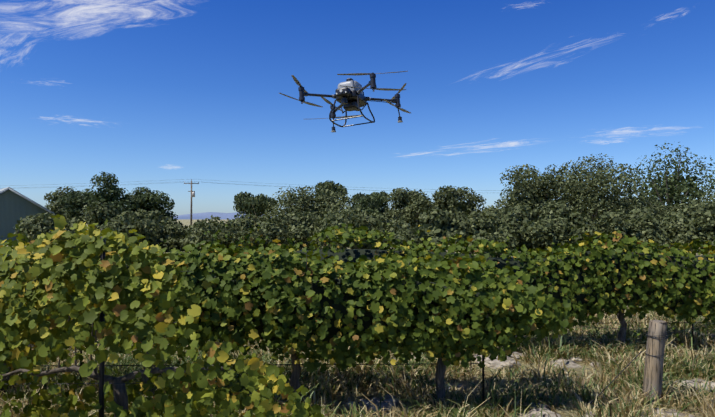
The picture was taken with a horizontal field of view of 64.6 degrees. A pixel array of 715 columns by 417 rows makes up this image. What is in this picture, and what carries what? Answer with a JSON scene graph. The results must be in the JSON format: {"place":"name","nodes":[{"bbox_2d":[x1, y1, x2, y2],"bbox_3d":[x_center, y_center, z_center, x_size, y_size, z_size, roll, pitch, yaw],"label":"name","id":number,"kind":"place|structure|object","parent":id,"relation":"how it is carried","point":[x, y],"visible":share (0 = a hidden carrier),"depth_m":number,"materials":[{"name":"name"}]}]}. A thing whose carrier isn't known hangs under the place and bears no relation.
{"place":"outdoors","nodes":[
{"label":"outdoors","id":0,"kind":"place"},
{"bbox_2d":[173,212,277,218],"bbox_3d":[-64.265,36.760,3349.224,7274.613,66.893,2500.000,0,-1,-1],"label":"hills","id":1,"kind":"structure","parent":0,"point":[209,214],"depth_m":4270.00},
{"bbox_2d":[279,71,410,131],"bbox_3d":[-0.109,-2.253,12.148,2.489,0.982,2.919,0,-1,8],"label":"drone","id":2,"kind":"object","parent":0,"point":[348,95],"visible":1,"depth_m":11.74,"materials":[{"name":"black plastic"}]},
{"bbox_2d":[0,0,714,214],"label":"sky","id":3,"kind":"structure","parent":0,"point":[148,92],"materials":[{"name":"blue"}]},
{"bbox_2d":[6,219,714,416],"bbox_3d":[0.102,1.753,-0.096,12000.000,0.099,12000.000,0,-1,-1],"label":"ground","id":4,"kind":"structure","parent":0,"point":[187,222],"depth_m":5.88,"materials":[{"name":"brown soil"}]},
{"bbox_2d":[0,187,53,242],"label":"shed","id":5,"kind":"structure","parent":4,"relation":"on","point":[15,206],"depth_m":39.66,"materials":[{"name":"metal"}]},
{"bbox_2d":[13,212,95,246],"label":"bush","id":6,"kind":"object","parent":4,"relation":"on","point":[31,228],"visible":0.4,"depth_m":25.62,"materials":[{"name":"green plant"}]},
{"bbox_2d":[43,186,81,218],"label":"tree","id":7,"kind":"object","parent":4,"relation":"on","point":[52,206],"visible":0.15,"depth_m":50.54,"materials":[{"name":"green plant"}]},
{"bbox_2d":[56,171,135,221],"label":"tree","id":8,"kind":"object","parent":4,"relation":"on","point":[109,192],"visible":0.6,"depth_m":44.71,"materials":[{"name":"green plant"}]},
{"bbox_2d":[80,201,166,244],"bbox_3d":[-10.997,1.022,26.337,3.886,2.748,4.272,0,-1,-1],"label":"bush","id":9,"kind":"object","parent":4,"relation":"on","point":[122,222],"visible":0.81,"depth_m":25.67,"materials":[{"name":"green plant"}]},
{"bbox_2d":[119,186,177,225],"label":"tree","id":10,"kind":"object","parent":4,"relation":"on","point":[146,199],"visible":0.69,"depth_m":47.19,"materials":[{"name":"green plant"}]},
{"bbox_2d":[0,214,325,416],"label":"vine row","id":11,"kind":"object","parent":4,"relation":"on","point":[110,284],"visible":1,"depth_m":2.91,"materials":[{"name":"green plant"}]},
{"bbox_2d":[149,216,198,251],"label":"bush","id":12,"kind":"object","parent":4,"relation":"on","point":[172,233],"visible":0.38,"depth_m":30.98,"materials":[{"name":"green plant"}]},
{"bbox_2d":[179,215,252,252],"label":"bush","id":13,"kind":"object","parent":4,"relation":"on","point":[203,226],"visible":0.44,"depth_m":28.35,"materials":[{"name":"green plant"}]},
{"bbox_2d":[233,192,277,218],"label":"tree","id":14,"kind":"object","parent":4,"relation":"on","point":[247,203],"visible":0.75,"depth_m":73.25,"materials":[{"name":"green plant"}]},
{"bbox_2d":[227,212,312,251],"bbox_3d":[-4.311,1.300,28.229,4.345,2.243,3.707,0,-1,-1],"label":"bush","id":15,"kind":"object","parent":4,"relation":"on","point":[284,228],"visible":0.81,"depth_m":27.47,"materials":[{"name":"green plant"}]},
{"bbox_2d":[261,185,362,221],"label":"tree","id":16,"kind":"object","parent":4,"relation":"on","point":[302,201],"visible":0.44,"depth_m":42.54,"materials":[{"name":"green plant"}]},
{"bbox_2d":[281,203,353,249],"bbox_3d":[-2.516,1.214,31.263,5.563,3.082,5.085,0,-1,15],"label":"bush","id":17,"kind":"object","parent":4,"relation":"on","point":[310,221],"visible":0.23,"depth_m":31.18,"materials":[{"name":"green plant"}]},
{"bbox_2d":[0,224,638,405],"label":"vine row","id":18,"kind":"object","parent":4,"relation":"on","point":[511,303],"visible":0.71,"depth_m":5.03,"materials":[{"name":"green plant"}]},
{"bbox_2d":[314,180,348,205],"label":"tree","id":19,"kind":"object","parent":4,"relation":"on","point":[330,185],"visible":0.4,"depth_m":88.47,"materials":[{"name":"green plant"}]},
{"bbox_2d":[0,306,714,416],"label":"grass tufts","id":20,"kind":"object","parent":4,"relation":"on","point":[680,362],"visible":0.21,"depth_m":5.91,"materials":[{"name":"green plant"}]},
{"bbox_2d":[1,221,714,352],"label":"vine row","id":21,"kind":"object","parent":4,"relation":"on","point":[603,245],"visible":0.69,"depth_m":7.28,"materials":[{"name":"green plant"}]},
{"bbox_2d":[310,207,412,249],"bbox_3d":[0.366,1.210,26.760,5.200,2.534,4.534,0,-1,-1],"label":"bush","id":22,"kind":"object","parent":4,"relation":"on","point":[349,215],"visible":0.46,"depth_m":25.85,"materials":[{"name":"green plant"}]},
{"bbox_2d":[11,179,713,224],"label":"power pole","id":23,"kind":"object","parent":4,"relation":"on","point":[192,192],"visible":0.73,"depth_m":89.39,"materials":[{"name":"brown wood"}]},
{"bbox_2d":[26,249,714,348],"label":"grapevines","id":24,"kind":"object","parent":4,"relation":"on","point":[355,254],"visible":0.06,"depth_m":7.34,"materials":[{"name":"green plant"}]},
{"bbox_2d":[351,191,389,210],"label":"tree","id":25,"kind":"object","parent":4,"relation":"on","point":[359,196],"visible":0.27,"depth_m":69.09,"materials":[{"name":"green plant"}]},
{"bbox_2d":[350,192,391,224],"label":"tree","id":26,"kind":"object","parent":4,"relation":"on","point":[367,207],"visible":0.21,"depth_m":47.21,"materials":[{"name":"green plant"}]},
{"bbox_2d":[383,187,440,229],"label":"tree","id":27,"kind":"object","parent":4,"relation":"on","point":[410,205],"visible":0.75,"depth_m":45.34,"materials":[{"name":"green plant"}]},
{"bbox_2d":[390,208,470,251],"bbox_3d":[3.190,1.130,23.967,3.791,2.401,3.397,0,-1,-1],"label":"bush","id":28,"kind":"object","parent":4,"relation":"on","point":[439,223],"visible":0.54,"depth_m":23.90,"materials":[{"name":"green plant"}]},
{"bbox_2d":[431,185,485,220],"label":"tree","id":29,"kind":"object","parent":4,"relation":"on","point":[448,198],"visible":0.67,"depth_m":45.66,"materials":[{"name":"green plant"}]},
{"bbox_2d":[481,273,484,408],"bbox_3d":[1.169,1.254,5.266,0.040,1.300,0.040,0,-1,-1],"label":"steel stake","id":30,"kind":"object","parent":4,"relation":"on","point":[483,393],"visible":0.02,"depth_m":5.25,"materials":[{"name":"black metal"}]},
{"bbox_2d":[453,211,520,257],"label":"bush","id":31,"kind":"object","parent":4,"relation":"on","point":[482,227],"visible":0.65,"depth_m":23.76,"materials":[{"name":"green plant"}]},
{"bbox_2d":[479,205,513,220],"bbox_3d":[9.871,1.214,40.139,3.536,2.953,3.212,0,-1,-1],"label":"tree","id":32,"kind":"object","parent":4,"relation":"on","point":[501,211],"visible":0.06,"depth_m":39.55,"materials":[{"name":"green plant"}]},
{"bbox_2d":[338,332,714,416],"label":"rocks","id":33,"kind":"object","parent":4,"relation":"on","point":[389,402],"visible":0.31,"depth_m":5.52,"materials":[{"name":"grey stone"}]},
{"bbox_2d":[494,164,573,220],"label":"tree","id":34,"kind":"object","parent":4,"relation":"on","point":[524,188],"visible":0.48,"depth_m":41.06,"materials":[{"name":"green plant"}]},
{"bbox_2d":[493,200,576,258],"bbox_3d":[7.633,0.958,24.334,4.439,2.779,3.886,0,-1,-1],"label":"bush","id":35,"kind":"object","parent":4,"relation":"on","point":[535,233],"visible":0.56,"depth_m":23.84,"materials":[{"name":"green plant"}]},
{"bbox_2d":[537,204,601,254],"bbox_3d":[8.822,1.046,24.454,2.812,2.578,2.941,0,-1,-1],"label":"bush","id":36,"kind":"object","parent":4,"relation":"on","point":[582,222],"visible":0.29,"depth_m":23.71,"materials":[{"name":"green plant"}]},
{"bbox_2d":[536,153,662,225],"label":"tree","id":37,"kind":"object","parent":4,"relation":"on","point":[590,192],"visible":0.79,"depth_m":41.49,"materials":[{"name":"green plant"}]},
{"bbox_2d":[590,206,671,252],"bbox_3d":[11.652,1.131,25.376,3.855,2.463,4.030,0,-1,-1],"label":"bush","id":38,"kind":"object","parent":4,"relation":"on","point":[648,229],"visible":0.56,"depth_m":24.15,"materials":[{"name":"green plant"}]},
{"bbox_2d":[615,196,671,225],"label":"tree","id":39,"kind":"object","parent":4,"relation":"on","point":[646,203],"visible":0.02,"depth_m":59.29,"materials":[{"name":"green plant"}]},
{"bbox_2d":[624,204,672,222],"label":"tree","id":40,"kind":"object","parent":4,"relation":"on","point":[666,209],"visible":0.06,"depth_m":43.04,"materials":[{"name":"green plant"}]},
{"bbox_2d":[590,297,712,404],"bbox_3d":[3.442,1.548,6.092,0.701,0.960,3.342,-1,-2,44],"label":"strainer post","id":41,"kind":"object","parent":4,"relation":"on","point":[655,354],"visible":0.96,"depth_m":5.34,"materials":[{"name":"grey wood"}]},
{"bbox_2d":[618,210,699,247],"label":"bush","id":42,"kind":"object","parent":4,"relation":"on","point":[673,225],"visible":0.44,"depth_m":30.98,"materials":[{"name":"green plant"}]},
{"bbox_2d":[619,143,714,208],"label":"tree","id":43,"kind":"object","parent":4,"relation":"on","point":[676,188],"visible":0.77,"depth_m":83.53,"materials":[{"name":"green plant"}]},
{"bbox_2d":[669,199,714,215],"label":"tree","id":44,"kind":"object","parent":4,"relation":"on","point":[675,209],"visible":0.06,"depth_m":38.34,"materials":[{"name":"green plant"}]},
{"bbox_2d":[670,200,714,254],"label":"bush","id":45,"kind":"object","parent":4,"relation":"on","point":[702,215],"visible":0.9,"depth_m":25.57,"materials":[{"name":"green plant"}]},
{"bbox_2d":[699,191,714,202],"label":"tree","id":46,"kind":"object","parent":4,"relation":"on","point":[705,197],"visible":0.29,"depth_m":57.03,"materials":[{"name":"green plant"}]}
]}

